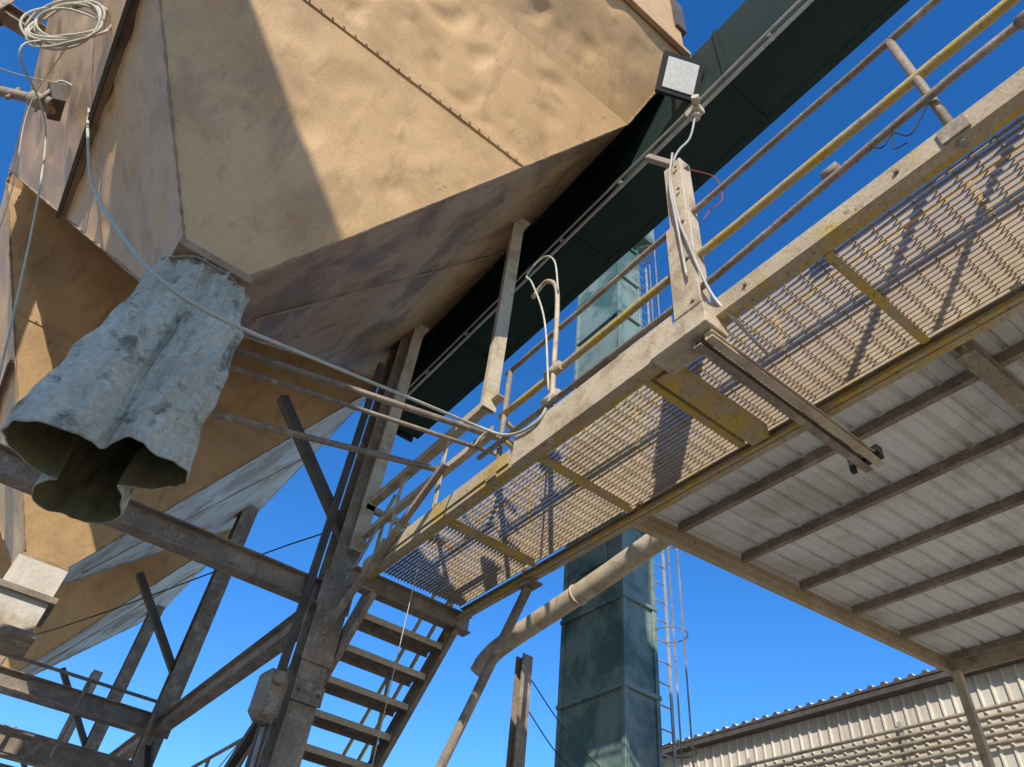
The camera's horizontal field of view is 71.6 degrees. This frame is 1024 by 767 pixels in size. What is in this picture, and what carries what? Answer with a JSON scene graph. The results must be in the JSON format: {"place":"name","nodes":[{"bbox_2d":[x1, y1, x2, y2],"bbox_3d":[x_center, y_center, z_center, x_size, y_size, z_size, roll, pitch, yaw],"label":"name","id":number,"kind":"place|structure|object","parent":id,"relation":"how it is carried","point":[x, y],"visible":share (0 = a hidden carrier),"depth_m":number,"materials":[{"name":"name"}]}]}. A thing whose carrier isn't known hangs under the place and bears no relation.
{"place":"outdoors","nodes":[
{"label":"outdoors","id":0,"kind":"place"},
{"bbox_2d":[0,0,1023,766],"label":"sky","id":1,"kind":"structure","parent":0,"point":[752,651],"materials":[{"name":"blue"}]},
{"bbox_2d":[662,658,1023,766],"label":"warehouse building","id":2,"kind":"structure","parent":0,"point":[913,720],"depth_m":11.60,"materials":[{"name":"white metal"}]},
{"label":"ground","id":3,"kind":"structure","parent":0,"visible":0},
{"bbox_2d":[0,0,411,766],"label":"hopper support frame","id":4,"kind":"object","parent":3,"relation":"on","point":[316,596],"visible":0.77,"depth_m":7.25,"materials":[{"name":"metal"}]},
{"bbox_2d":[0,508,261,674],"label":"storage hopper","id":5,"kind":"object","parent":4,"relation":"on","point":[96,594],"visible":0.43,"depth_m":12.12,"materials":[{"name":"beige paint"}]},
{"bbox_2d":[0,171,380,660],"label":"storage hopper","id":6,"kind":"object","parent":4,"relation":"on","point":[76,285],"visible":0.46,"depth_m":8.52,"materials":[{"name":"beige paint"}]},
{"bbox_2d":[247,668,288,724],"bbox_3d":[-1.927,2.474,5.620,0.220,0.400,0.200,31,-49,-22],"label":"conduit outlet box","id":7,"kind":"object","parent":4,"relation":"attached to","point":[266,701],"visible":0.84,"depth_m":5.53,"materials":[{"name":"metal"}]},
{"bbox_2d":[249,670,286,766],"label":"vertical conduit","id":8,"kind":"object","parent":4,"relation":"attached to","point":[280,677],"visible":1,"depth_m":5.50,"materials":[{"name":"metal"}]},
{"bbox_2d":[37,475,599,766],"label":"utility wire","id":9,"kind":"object","parent":4,"relation":"attached to","point":[346,580],"visible":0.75,"depth_m":7.07,"materials":[{"name":"black metal"}]},
{"bbox_2d":[8,0,690,379],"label":"storage hopper","id":10,"kind":"object","parent":4,"relation":"on","point":[358,186],"visible":0.8,"depth_m":5.63,"materials":[{"name":"beige paint"}]},
{"bbox_2d":[0,82,65,121],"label":"pneumatic vibrator","id":11,"kind":"object","parent":10,"relation":"attached to","point":[52,99],"visible":0.88,"depth_m":6.13,"materials":[{"name":"metal"}]},
{"bbox_2d":[0,0,110,375],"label":"rope coil","id":12,"kind":"object","parent":10,"relation":"attached to","point":[74,40],"visible":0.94,"depth_m":5.43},
{"bbox_2d":[1,251,249,523],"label":"canvas discharge sock","id":13,"kind":"object","parent":10,"relation":"attached to","point":[110,414],"visible":0.99,"depth_m":3.81,"materials":[{"name":"fabric"}]},
{"bbox_2d":[34,80,550,436],"bbox_3d":[-1.845,-1.211,5.192,4.680,3.321,1.423,18,-45,-10],"label":"hanging air hose","id":14,"kind":"object","parent":10,"relation":"attached to","point":[144,264],"visible":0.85,"depth_m":4.33,"materials":[{"name":"grey rubber"}]},
{"bbox_2d":[214,347,513,471],"bbox_3d":[-1.202,0.397,5.595,2.511,0.422,0.960,26,-47,-18],"label":"slide gate control rod","id":15,"kind":"object","parent":10,"relation":"attached to","point":[339,385],"visible":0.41,"depth_m":5.43,"materials":[{"name":"metal"}]},
{"bbox_2d":[348,218,529,554],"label":"catwalk hanger bars","id":16,"kind":"object","parent":10,"relation":"attached to","point":[376,494],"visible":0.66,"depth_m":6.70,"materials":[{"name":"metal"}]},
{"bbox_2d":[396,0,909,441],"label":"overhead conveyor trough","id":17,"kind":"object","parent":10,"relation":"attached to","point":[810,46],"visible":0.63,"depth_m":7.31,"materials":[{"name":"green paint"}]},
{"bbox_2d":[654,50,704,102],"bbox_3d":[1.657,-3.201,7.152,0.420,1.049,0.345,14,-45,-7],"label":"floodlight","id":18,"kind":"object","parent":10,"relation":"attached to","point":[679,77],"visible":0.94,"depth_m":6.86,"materials":[{"name":"white glass"}]},
{"bbox_2d":[319,461,447,635],"bbox_3d":[-1.116,1.438,5.971,0.050,0.994,1.774,31,-49,-22],"label":"diagonal bracing angle","id":19,"kind":"object","parent":4,"relation":"attached to","point":[387,543],"visible":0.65,"depth_m":5.93,"materials":[{"name":"metal"}]},
{"bbox_2d":[346,0,1023,636],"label":"elevated catwalk","id":20,"kind":"object","parent":4,"relation":"attached to","point":[716,410],"visible":0.97,"depth_m":4.15,"materials":[{"name":"paint"}]},
{"bbox_2d":[526,255,563,443],"bbox_3d":[0.221,-0.354,5.592,0.110,2.364,0.549,31,-49,-22],"label":"bent rail stanchion","id":21,"kind":"object","parent":20,"relation":"on","point":[553,371],"visible":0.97,"depth_m":5.35,"materials":[{"name":"metal"}]},
{"bbox_2d":[645,153,727,374],"bbox_3d":[1.044,-0.958,4.595,0.228,2.143,0.400,31,-49,-22],"label":"conduit support post","id":22,"kind":"object","parent":20,"relation":"attached to","point":[673,351],"visible":0.98,"depth_m":4.07,"materials":[{"name":"metal"}]},
{"bbox_2d":[407,0,813,395],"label":"electrical conduit","id":23,"kind":"object","parent":22,"relation":"attached to","point":[694,112],"visible":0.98,"depth_m":6.33,"materials":[{"name":"metal"}]},
{"bbox_2d":[690,169,722,221],"bbox_3d":[1.320,-1.273,4.751,0.193,0.706,0.054,4,-44,4],"label":"red power cable","id":24,"kind":"object","parent":22,"relation":"attached to","point":[719,184],"visible":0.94,"depth_m":4.79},
{"bbox_2d":[692,230,885,474],"bbox_3d":[1.639,-0.213,4.379,1.534,1.060,0.205,31,-49,-22],"label":"strut channel bracket","id":25,"kind":"object","parent":20,"relation":"attached to","point":[864,457],"visible":0.81,"depth_m":3.99,"materials":[{"name":"metal"}]},
{"bbox_2d":[871,94,932,148],"bbox_3d":[1.814,-1.175,3.265,0.018,0.226,0.356,31,-49,-22],"label":"frayed cord","id":26,"kind":"object","parent":20,"relation":"attached to","point":[914,129],"visible":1,"depth_m":3.23,"materials":[{"name":"grey"}]},
{"bbox_2d":[237,494,467,766],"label":"steel staircase","id":27,"kind":"structure","parent":3,"relation":"on","point":[360,618],"depth_m":6.45,"materials":[{"name":"grey metal"}]},
{"bbox_2d":[0,656,271,766],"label":"access platform railing","id":28,"kind":"object","parent":27,"relation":"attached to","point":[58,742],"visible":0.71,"depth_m":8.67,"materials":[{"name":"metal"}]},
{"bbox_2d":[435,577,542,766],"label":"diagonal brace pipe","id":29,"kind":"object","parent":3,"relation":"on","point":[527,586],"visible":1,"depth_m":5.83,"materials":[{"name":"metal"}]},
{"bbox_2d":[506,653,532,766],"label":"pipe support post","id":30,"kind":"object","parent":3,"relation":"on","point":[517,741],"visible":1,"depth_m":6.65,"materials":[{"name":"metal"}]},
{"bbox_2d":[554,229,662,766],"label":"bucket elevator tower","id":31,"kind":"structure","parent":3,"relation":"on","point":[608,707],"depth_m":9.64,"materials":[{"name":"green metal"}]},
{"bbox_2d":[638,238,697,766],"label":"caged ladder","id":32,"kind":"object","parent":31,"relation":"attached to","point":[671,708],"visible":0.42,"depth_m":9.82,"materials":[{"name":"metal"}]},
{"bbox_2d":[624,280,1023,766],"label":"corrugated canopy","id":33,"kind":"object","parent":3,"relation":"on","point":[913,546],"visible":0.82,"depth_m":5.60,"materials":[{"name":"metal"}]},
{"bbox_2d":[470,534,669,676],"bbox_3d":[0.504,2.077,6.575,0.225,0.679,2.731,32,-49,-23],"label":"grey duct pipe","id":34,"kind":"object","parent":33,"relation":"attached to","point":[621,564],"visible":0.72,"depth_m":6.45,"materials":[{"name":"metal"}]}
]}

